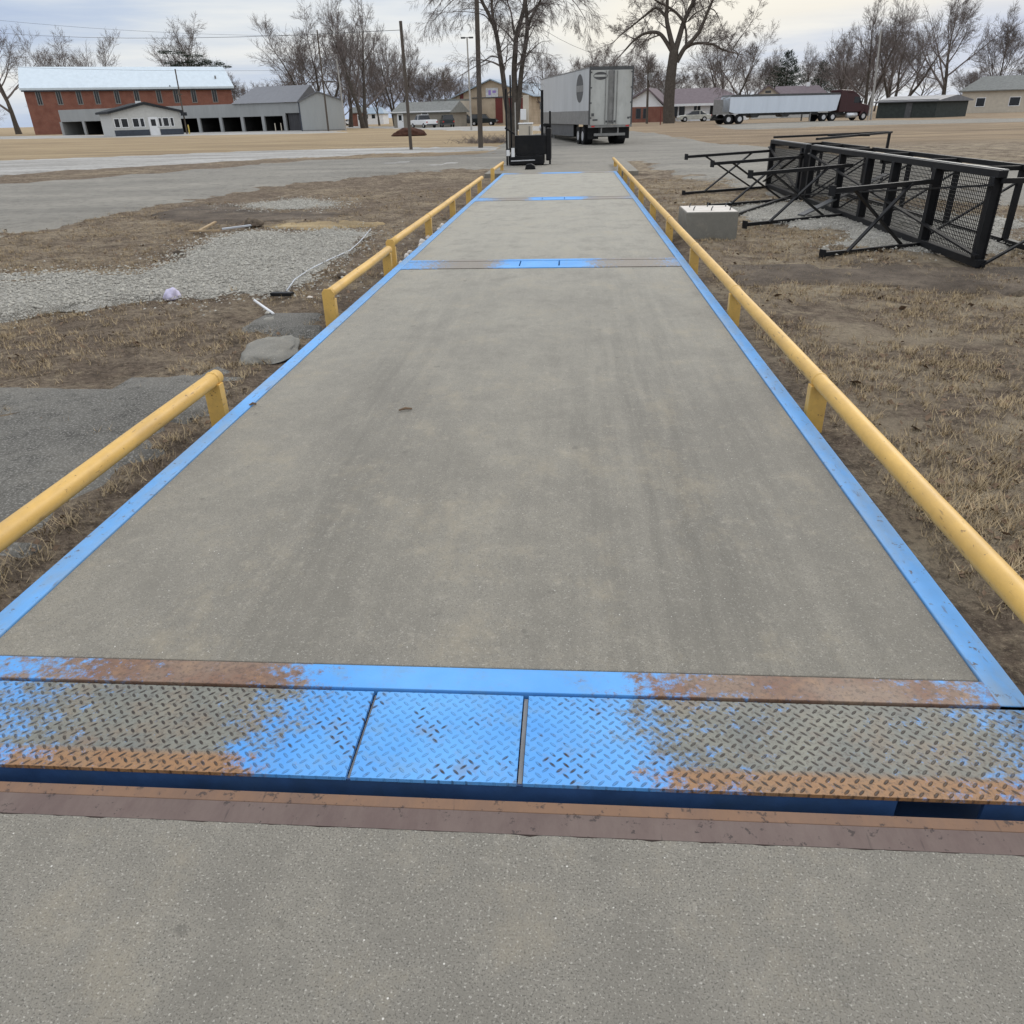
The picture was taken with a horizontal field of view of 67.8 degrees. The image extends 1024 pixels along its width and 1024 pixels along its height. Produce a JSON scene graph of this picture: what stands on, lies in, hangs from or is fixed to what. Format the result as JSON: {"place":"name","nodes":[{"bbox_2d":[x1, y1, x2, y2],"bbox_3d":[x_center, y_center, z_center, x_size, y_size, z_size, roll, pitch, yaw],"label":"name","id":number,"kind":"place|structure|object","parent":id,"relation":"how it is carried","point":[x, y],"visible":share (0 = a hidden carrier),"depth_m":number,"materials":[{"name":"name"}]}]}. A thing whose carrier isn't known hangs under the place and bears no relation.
{"place":"outdoors","nodes":[
{"label":"outdoors","id":0,"kind":"place"},
{"bbox_2d":[0,366,242,575],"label":"dark pavement","id":1,"kind":"structure","parent":0,"point":[36,459],"depth_m":4.38,"materials":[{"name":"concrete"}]},
{"bbox_2d":[5,30,395,37],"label":"overhead wire","id":2,"kind":"object","parent":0,"point":[220,37],"visible":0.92,"depth_m":53.72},
{"bbox_2d":[0,154,494,237],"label":"asphalt road","id":3,"kind":"structure","parent":0,"point":[53,202],"depth_m":21.22,"materials":[{"name":"asphalt"}]},
{"bbox_2d":[0,146,498,176],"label":"pale road","id":4,"kind":"structure","parent":0,"point":[14,167],"depth_m":40.49,"materials":[{"name":"concrete"}]},
{"bbox_2d":[150,203,350,224],"bbox_3d":[-5.410,-5.671,14.532,5.326,0.055,2.640,18,33,33],"label":"gravel patch","id":5,"kind":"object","parent":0,"point":[209,214],"visible":0.76,"depth_m":14.11,"materials":[{"name":"gravel"}]},
{"bbox_2d":[346,126,539,130],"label":"pale driveway","id":6,"kind":"structure","parent":0,"point":[492,128],"depth_m":105.15,"materials":[{"name":"concrete"}]},
{"bbox_2d":[410,115,437,127],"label":"pickup truck","id":7,"kind":"object","parent":6,"relation":"on","point":[423,120],"visible":0.96,"depth_m":116.89,"materials":[{"name":"white paint"}]},
{"bbox_2d":[439,115,454,126],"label":"parked car","id":8,"kind":"object","parent":6,"relation":"on","point":[446,120],"visible":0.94,"depth_m":117.30,"materials":[{"name":"black metal"}]},
{"bbox_2d":[0,106,1023,694],"bbox_3d":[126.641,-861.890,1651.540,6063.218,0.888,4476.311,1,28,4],"label":"ground","id":9,"kind":"structure","parent":0,"point":[1000,638],"depth_m":6.83,"materials":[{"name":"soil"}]},
{"bbox_2d":[0,25,47,133],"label":"bare tree","id":10,"kind":"object","parent":9,"relation":"on","point":[17,129],"visible":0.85,"depth_m":182.02,"materials":[{"name":"brown plant"}]},
{"bbox_2d":[11,23,120,66],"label":"bare tree","id":11,"kind":"object","parent":9,"relation":"on","point":[60,59],"visible":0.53,"depth_m":205.08,"materials":[{"name":"brown plant"}]},
{"bbox_2d":[0,370,228,552],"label":"guard rail","id":12,"kind":"object","parent":9,"relation":"on","point":[23,520],"visible":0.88,"depth_m":3.35,"materials":[{"name":"metal"}]},
{"bbox_2d":[18,67,233,134],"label":"brick building","id":13,"kind":"structure","parent":9,"relation":"on","point":[49,92],"depth_m":163.84,"materials":[{"name":"red brick"}]},
{"bbox_2d":[95,101,186,135],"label":"office","id":14,"kind":"structure","parent":9,"relation":"on","point":[138,118],"depth_m":111.62,"materials":[{"name":"white"}]},
{"bbox_2d":[147,117,160,134],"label":"door","id":15,"kind":"structure","parent":14,"relation":"in","point":[153,122],"depth_m":112.30,"materials":[{"name":"white paint"}]},
{"bbox_2d":[163,287,180,299],"bbox_3d":[-3.392,-2.176,7.597,0.143,0.123,0.194,12,30,24],"label":"plastic bag","id":16,"kind":"object","parent":9,"relation":"on","point":[170,293],"visible":0.92,"depth_m":7.54,"materials":[{"name":"plastic"}]},
{"bbox_2d":[0,130,344,138],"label":"garage apron","id":17,"kind":"object","parent":9,"relation":"on","point":[184,134],"visible":0.69,"depth_m":112.20,"materials":[{"name":"concrete"}]},
{"bbox_2d":[142,13,228,66],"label":"bare tree","id":18,"kind":"object","parent":9,"relation":"on","point":[189,48],"visible":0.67,"depth_m":189.82,"materials":[{"name":"brown plant"}]},
{"bbox_2d":[58,85,314,134],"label":"garage row","id":19,"kind":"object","parent":9,"relation":"on","point":[265,108],"visible":0.46,"depth_m":128.51,"materials":[{"name":"metal"}]},
{"bbox_2d":[288,113,301,129],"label":"panel door","id":20,"kind":"structure","parent":19,"relation":"in","point":[294,118],"depth_m":124.18,"materials":[{"name":"metal"}]},
{"bbox_2d":[157,50,230,68],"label":"juniper tree","id":21,"kind":"object","parent":9,"relation":"on","point":[198,64],"visible":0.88,"depth_m":183.75,"materials":[{"name":"green plant"}]},
{"bbox_2d":[0,221,414,327],"bbox_3d":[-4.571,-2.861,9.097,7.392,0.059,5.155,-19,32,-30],"label":"gravel","id":22,"kind":"structure","parent":9,"relation":"on","point":[54,308],"depth_m":8.38,"materials":[{"name":"gravel"}]},
{"bbox_2d":[227,72,247,103],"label":"bare tree","id":23,"kind":"object","parent":9,"relation":"on","point":[235,94],"visible":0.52,"depth_m":184.62,"materials":[{"name":"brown plant"}]},
{"bbox_2d":[244,217,263,226],"bbox_3d":[-4.321,-4.845,12.743,0.338,0.152,0.300,1,28,4],"label":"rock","id":24,"kind":"object","parent":9,"relation":"on","point":[256,222],"visible":0.84,"depth_m":12.67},
{"bbox_2d":[239,335,299,364],"bbox_3d":[-1.837,-1.259,5.844,0.417,0.096,0.749,1,28,4],"label":"concrete lump","id":25,"kind":"object","parent":9,"relation":"on","point":[273,350],"visible":0.97,"depth_m":5.72,"materials":[{"name":"concrete"}]},
{"bbox_2d":[241,313,323,338],"bbox_3d":[-1.969,-1.619,6.590,0.793,0.055,0.856,1,28,4],"label":"gravel patch","id":26,"kind":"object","parent":9,"relation":"on","point":[292,324],"depth_m":6.47,"materials":[{"name":"gravel"}]},
{"bbox_2d":[262,35,325,87],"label":"bare tree","id":27,"kind":"object","parent":9,"relation":"on","point":[290,68],"visible":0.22,"depth_m":163.10,"materials":[{"name":"brown plant"}]},
{"bbox_2d":[246,0,364,96],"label":"bare tree","id":28,"kind":"object","parent":9,"relation":"on","point":[303,63],"visible":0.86,"depth_m":138.77,"materials":[{"name":"brown plant"}]},
{"bbox_2d":[297,91,344,130],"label":"metal barn","id":29,"kind":"structure","parent":9,"relation":"on","point":[312,112],"depth_m":114.87,"materials":[{"name":"metal"}]},
{"bbox_2d":[309,30,336,130],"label":"utility pole","id":30,"kind":"object","parent":9,"relation":"on","point":[322,81],"visible":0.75,"depth_m":108.08,"materials":[{"name":"brown wood"}]},
{"bbox_2d":[267,220,384,230],"bbox_3d":[-3.173,-4.791,12.748,2.075,0.043,1.159,1,28,4],"label":"straw","id":31,"kind":"object","parent":9,"relation":"on","point":[326,224],"visible":0.81,"depth_m":12.62,"materials":[{"name":"plant"}]},
{"bbox_2d":[317,13,383,126],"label":"bare tree","id":32,"kind":"object","parent":9,"relation":"on","point":[350,102],"visible":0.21,"depth_m":149.41,"materials":[{"name":"brown plant"}]},
{"bbox_2d":[322,246,392,326],"bbox_3d":[-1.461,-2.119,7.623,0.104,0.694,2.405,1,28,4],"label":"guard rail","id":33,"kind":"object","parent":9,"relation":"on","point":[384,254],"visible":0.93,"depth_m":6.91,"materials":[{"name":"metal"}]},
{"bbox_2d":[326,69,402,115],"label":"distant tree","id":34,"kind":"object","parent":9,"relation":"on","point":[384,106],"visible":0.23,"depth_m":220.04,"materials":[{"name":"brown plant"}]},
{"bbox_2d":[314,0,421,127],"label":"bare tree","id":35,"kind":"object","parent":9,"relation":"on","point":[363,120],"visible":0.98,"depth_m":129.30,"materials":[{"name":"brown plant"}]},
{"bbox_2d":[351,50,389,125],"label":"bare tree","id":36,"kind":"object","parent":9,"relation":"on","point":[369,84],"visible":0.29,"depth_m":168.09,"materials":[{"name":"brown plant"}]},
{"bbox_2d":[367,107,389,123],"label":"distant house","id":37,"kind":"structure","parent":9,"relation":"on","point":[372,118],"depth_m":211.91,"materials":[{"name":"white paint"}]},
{"bbox_2d":[360,24,429,125],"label":"bare tree","id":38,"kind":"object","parent":9,"relation":"on","point":[376,89],"visible":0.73,"depth_m":143.68,"materials":[{"name":"brown plant"}]},
{"bbox_2d":[399,21,412,149],"bbox_3d":[-6.163,-24.500,44.565,0.247,7.083,0.200,1,28,4],"label":"utility pole","id":39,"kind":"object","parent":9,"relation":"on","point":[405,86],"visible":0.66,"depth_m":44.35,"materials":[{"name":"brown wood"}]},
{"bbox_2d":[391,127,426,135],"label":"dirt mound","id":40,"kind":"object","parent":9,"relation":"on","point":[414,132],"visible":0.8,"depth_m":70.47,"materials":[{"name":"soil"}]},
{"bbox_2d":[393,59,458,101],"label":"bare tree","id":41,"kind":"object","parent":9,"relation":"on","point":[425,89],"visible":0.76,"depth_m":164.87,"materials":[{"name":"brown plant"}]},
{"bbox_2d":[390,101,468,127],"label":"stone building","id":42,"kind":"structure","parent":9,"relation":"on","point":[437,110],"depth_m":123.85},
{"bbox_2d":[386,176,482,267],"bbox_3d":[-1.028,-5.053,13.181,0.104,0.739,9.965,1,28,4],"label":"guard rail","id":43,"kind":"object","parent":9,"relation":"on","point":[426,219],"visible":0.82,"depth_m":10.96,"materials":[{"name":"metal"}]},
{"bbox_2d":[431,66,467,98],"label":"bare tree","id":44,"kind":"object","parent":9,"relation":"on","point":[460,88],"visible":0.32,"depth_m":202.98,"materials":[{"name":"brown plant"}]},
{"bbox_2d":[461,37,472,129],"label":"street lamp","id":45,"kind":"object","parent":9,"relation":"on","point":[469,81],"visible":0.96,"depth_m":87.63,"materials":[{"name":"metal"}]},
{"bbox_2d":[444,133,505,143],"bbox_3d":[-0.937,-26.114,53.084,6.218,0.699,5.845,18,34,33],"label":"brush","id":46,"kind":"object","parent":9,"relation":"on","point":[488,140],"visible":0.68,"depth_m":52.55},
{"bbox_2d":[474,0,482,147],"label":"utility pole","id":47,"kind":"object","parent":9,"relation":"on","point":[479,100],"visible":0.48,"depth_m":44.47,"materials":[{"name":"brown wood"}]},
{"bbox_2d":[468,114,497,125],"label":"parked car","id":48,"kind":"object","parent":9,"relation":"on","point":[486,118],"visible":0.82,"depth_m":126.98,"materials":[{"name":"black metal"}]},
{"bbox_2d":[449,79,540,125],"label":"hall","id":49,"kind":"structure","parent":9,"relation":"on","point":[492,100],"depth_m":130.95,"materials":[{"name":"beige brick"}]},
{"bbox_2d":[407,0,606,151],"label":"forked tree","id":50,"kind":"object","parent":9,"relation":"on","point":[517,89],"visible":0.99,"depth_m":35.37,"materials":[{"name":"brown plant"}]},
{"bbox_2d":[0,813,1023,1023],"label":"approach slab","id":51,"kind":"structure","parent":9,"relation":"on","point":[111,920],"depth_m":1.54,"materials":[{"name":"concrete"}]},
{"bbox_2d":[0,781,1023,856],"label":"steel coping","id":52,"kind":"object","parent":51,"relation":"attached to","point":[849,831],"visible":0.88,"depth_m":1.78,"materials":[{"name":"metal"}]},
{"bbox_2d":[0,171,1023,820],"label":"truck scale","id":53,"kind":"object","parent":9,"relation":"on","point":[594,515],"visible":0.91,"depth_m":2.66,"materials":[{"name":"concrete"}]},
{"bbox_2d":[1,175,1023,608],"bbox_3d":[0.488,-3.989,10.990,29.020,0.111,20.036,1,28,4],"label":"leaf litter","id":54,"kind":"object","parent":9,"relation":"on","point":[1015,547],"visible":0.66,"depth_m":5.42,"materials":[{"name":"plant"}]},
{"bbox_2d":[520,95,528,122],"bbox_3d":[0.497,-14.842,29.494,0.308,2.250,0.340,1,28,4],"label":"tan post","id":55,"kind":"object","parent":9,"relation":"on","point":[524,114],"visible":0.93,"depth_m":29.15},
{"bbox_2d":[522,44,560,103],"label":"bare tree","id":56,"kind":"object","parent":9,"relation":"on","point":[546,70],"visible":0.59,"depth_m":129.17,"materials":[{"name":"brown plant"}]},
{"bbox_2d":[484,162,637,177],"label":"approach slab","id":57,"kind":"structure","parent":9,"relation":"on","point":[594,167],"depth_m":22.64,"materials":[{"name":"concrete"}]},
{"bbox_2d":[505,75,551,165],"bbox_3d":[0.514,-12.470,24.289,1.474,2.554,1.055,1,28,4],"label":"steel stand","id":58,"kind":"object","parent":57,"relation":"on","point":[532,149],"visible":1,"depth_m":24.29,"materials":[{"name":"black paint"}]},
{"bbox_2d":[191,195,1023,260],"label":"gravel stones","id":59,"kind":"object","parent":9,"relation":"on","point":[289,201],"visible":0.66,"depth_m":12.14,"materials":[{"name":"gravel"}]},
{"bbox_2d":[570,48,655,95],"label":"bare tree","id":60,"kind":"object","parent":9,"relation":"on","point":[595,64],"visible":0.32,"depth_m":179.21,"materials":[{"name":"brown plant"}]},
{"bbox_2d":[642,64,653,123],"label":"utility pole","id":61,"kind":"object","parent":9,"relation":"on","point":[649,76],"visible":0.86,"depth_m":104.02,"materials":[{"name":"brown wood"}]},
{"bbox_2d":[627,44,677,93],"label":"bare tree","id":62,"kind":"object","parent":9,"relation":"on","point":[640,79],"visible":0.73,"depth_m":149.33,"materials":[{"name":"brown plant"}]},
{"bbox_2d":[634,64,704,94],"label":"distant tree","id":63,"kind":"object","parent":9,"relation":"on","point":[677,81],"visible":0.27,"depth_m":246.27,"materials":[{"name":"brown plant"}]},
{"bbox_2d":[590,0,767,123],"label":"spreading tree","id":64,"kind":"object","parent":9,"relation":"on","point":[674,58],"visible":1,"depth_m":100.08,"materials":[{"name":"brown plant"}]},
{"bbox_2d":[632,87,748,122],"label":"house","id":65,"kind":"structure","parent":9,"relation":"on","point":[687,100],"depth_m":118.95,"materials":[{"name":"white paint"}]},
{"bbox_2d":[677,110,711,121],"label":"parked car","id":66,"kind":"object","parent":9,"relation":"on","point":[701,115],"visible":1,"depth_m":111.47,"materials":[{"name":"white metal"}]},
{"bbox_2d":[677,64,712,87],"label":"distant tree","id":67,"kind":"object","parent":9,"relation":"on","point":[697,81],"visible":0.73,"depth_m":237.97,"materials":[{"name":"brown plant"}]},
{"bbox_2d":[678,202,738,239],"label":"concrete block","id":68,"kind":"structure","parent":9,"relation":"on","point":[718,222],"depth_m":10.24,"materials":[{"name":"concrete"}]},
{"bbox_2d":[680,18,780,94],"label":"bare tree","id":69,"kind":"object","parent":9,"relation":"on","point":[720,70],"visible":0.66,"depth_m":147.96,"materials":[{"name":"brown plant"}]},
{"bbox_2d":[725,66,765,94],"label":"distant tree","id":70,"kind":"object","parent":9,"relation":"on","point":[748,89],"visible":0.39,"depth_m":222.59,"materials":[{"name":"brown plant"}]},
{"bbox_2d":[473,131,1023,205],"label":"paved yard","id":71,"kind":"structure","parent":9,"relation":"on","point":[665,152],"depth_m":28.17,"materials":[{"name":"concrete"}]},
{"bbox_2d":[518,123,532,134],"bbox_3d":[0.521,-13.701,28.251,0.525,1.275,0.750,1,28,4],"label":"equipment box","id":72,"kind":"object","parent":71,"relation":"on","point":[525,128],"visible":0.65,"depth_m":27.75,"materials":[{"name":"beige"}]},
{"bbox_2d":[540,66,633,144],"bbox_3d":[4.655,-27.486,51.900,2.640,4.110,16.188,-5,28,-7],"label":"van trailer","id":73,"kind":"object","parent":71,"relation":"on","point":[596,102],"visible":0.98,"depth_m":45.57,"materials":[{"name":"grey metal"}]},
{"bbox_2d":[773,131,892,179],"bbox_3d":[7.186,-7.450,16.187,3.149,1.040,1.700,-10,29,-15],"label":"steel handrail","id":74,"kind":"object","parent":71,"relation":"on","point":[840,135],"visible":0.84,"depth_m":16.41,"materials":[{"name":"metal"}]},
{"bbox_2d":[746,46,787,93],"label":"bare tree","id":75,"kind":"object","parent":9,"relation":"on","point":[764,70],"visible":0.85,"depth_m":156.91,"materials":[{"name":"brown plant"}]},
{"bbox_2d":[682,139,869,205],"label":"steel platform","id":76,"kind":"structure","parent":9,"relation":"on","point":[802,157],"depth_m":14.97,"materials":[{"name":"black paint"}]},
{"bbox_2d":[712,92,840,123],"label":"hopper trailer","id":77,"kind":"object","parent":9,"relation":"on","point":[757,105],"visible":0.98,"depth_m":87.27,"materials":[{"name":"grey metal"}]},
{"bbox_2d":[755,49,814,91],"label":"spruce tree","id":78,"kind":"object","parent":9,"relation":"on","point":[788,57],"visible":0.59,"depth_m":145.83,"materials":[{"name":"green plant"}]},
{"bbox_2d":[751,82,827,118],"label":"house","id":79,"kind":"structure","parent":9,"relation":"on","point":[807,88],"depth_m":129.41,"materials":[{"name":"white"}]},
{"bbox_2d":[783,42,831,85],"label":"bare tree","id":80,"kind":"object","parent":9,"relation":"on","point":[810,65],"visible":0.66,"depth_m":160.53,"materials":[{"name":"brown plant"}]},
{"bbox_2d":[612,157,1023,623],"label":"guard rail","id":81,"kind":"object","parent":9,"relation":"on","point":[1001,577],"visible":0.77,"depth_m":3.37,"materials":[{"name":"metal"}]},
{"bbox_2d":[811,60,837,92],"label":"spruce tree","id":82,"kind":"object","parent":9,"relation":"on","point":[822,84],"visible":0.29,"depth_m":151.35,"materials":[{"name":"green plant"}]},
{"bbox_2d":[797,59,867,92],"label":"distant tree","id":83,"kind":"object","parent":9,"relation":"on","point":[822,78],"visible":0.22,"depth_m":208.32,"materials":[{"name":"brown plant"}]},
{"bbox_2d":[813,22,880,90],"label":"bare tree","id":84,"kind":"object","parent":9,"relation":"on","point":[850,54],"visible":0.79,"depth_m":142.77,"materials":[{"name":"brown plant"}]},
{"bbox_2d":[817,29,891,92],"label":"bare tree","id":85,"kind":"object","parent":9,"relation":"on","point":[839,79],"visible":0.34,"depth_m":156.17,"materials":[{"name":"brown plant"}]},
{"bbox_2d":[821,59,889,101],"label":"bare tree","id":86,"kind":"object","parent":9,"relation":"on","point":[861,90],"visible":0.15,"depth_m":169.92,"materials":[{"name":"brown plant"}]},
{"bbox_2d":[811,0,918,111],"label":"bare tree","id":87,"kind":"object","parent":9,"relation":"on","point":[902,20],"visible":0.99,"depth_m":123.94,"materials":[{"name":"brown plant"}]},
{"bbox_2d":[721,259,1023,295],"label":"mud","id":88,"kind":"structure","parent":9,"relation":"on","point":[905,276],"depth_m":7.78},
{"bbox_2d":[870,30,881,119],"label":"utility pole","id":89,"kind":"object","parent":9,"relation":"on","point":[876,75],"visible":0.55,"depth_m":89.54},
{"bbox_2d":[742,144,1023,267],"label":"steel platform","id":90,"kind":"structure","parent":9,"relation":"on","point":[994,171],"depth_m":9.33,"materials":[{"name":"black paint"}]},
{"bbox_2d":[869,66,910,110],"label":"distant tree","id":91,"kind":"object","parent":9,"relation":"on","point":[880,91],"visible":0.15,"depth_m":215.67,"materials":[{"name":"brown plant"}]},
{"bbox_2d":[868,11,934,96],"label":"bare tree","id":92,"kind":"object","parent":9,"relation":"on","point":[889,88],"visible":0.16,"depth_m":157.04,"materials":[{"name":"brown plant"}]},
{"bbox_2d":[860,0,983,97],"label":"bare tree","id":93,"kind":"object","parent":9,"relation":"on","point":[910,55],"visible":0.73,"depth_m":127.49,"materials":[{"name":"brown plant"}]},
{"bbox_2d":[874,94,973,117],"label":"dark shed","id":94,"kind":"structure","parent":9,"relation":"on","point":[934,106],"depth_m":98.39,"materials":[{"name":"green"}]},
{"bbox_2d":[902,60,954,95],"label":"distant tree","id":95,"kind":"object","parent":9,"relation":"on","point":[934,81],"visible":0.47,"depth_m":210.46,"materials":[{"name":"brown plant"}]},
{"bbox_2d":[895,0,1012,94],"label":"bare tree","id":96,"kind":"object","parent":9,"relation":"on","point":[943,86],"visible":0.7,"depth_m":139.85,"materials":[{"name":"brown plant"}]},
{"bbox_2d":[948,65,1010,94],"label":"distant tree","id":97,"kind":"object","parent":9,"relation":"on","point":[972,78],"visible":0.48,"depth_m":207.12,"materials":[{"name":"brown plant"}]},
{"bbox_2d":[959,75,1023,112],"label":"house","id":98,"kind":"structure","parent":9,"relation":"on","point":[997,94],"depth_m":125.80,"materials":[{"name":"beige"}]},
{"bbox_2d":[968,0,1023,80],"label":"bare tree","id":99,"kind":"object","parent":9,"relation":"on","point":[1010,41],"visible":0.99,"depth_m":135.03,"materials":[{"name":"brown plant"}]},
{"bbox_2d":[0,0,1023,127],"label":"sky","id":100,"kind":"structure","parent":0,"point":[802,22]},
{"bbox_2d":[721,118,1023,128],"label":"street","id":101,"kind":"structure","parent":0,"point":[807,124],"depth_m":73.24,"materials":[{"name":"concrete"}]},
{"bbox_2d":[810,89,869,120],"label":"semi truck","id":102,"kind":"object","parent":101,"relation":"on","point":[851,106],"visible":0.91,"depth_m":89.35,"materials":[{"name":"red paint"}]},
{"bbox_2d":[733,202,1023,253],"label":"gravel","id":103,"kind":"structure","parent":0,"point":[810,226],"depth_m":11.08,"materials":[{"name":"gravel"}]},
{"bbox_2d":[739,195,791,215],"bbox_3d":[4.213,-5.231,13.113,0.050,0.070,3.920,16,32,30],"label":"steel bar","id":104,"kind":"object","parent":103,"relation":"on","point":[762,205],"visible":0.5,"depth_m":13.32,"materials":[{"name":"black paint"}]},
{"bbox_2d":[798,173,887,215],"bbox_3d":[5.473,-5.224,12.509,2.309,0.490,0.120,-20,33,-31],"label":"steel plank","id":105,"kind":"object","parent":103,"relation":"on","point":[818,206],"visible":0.5,"depth_m":12.22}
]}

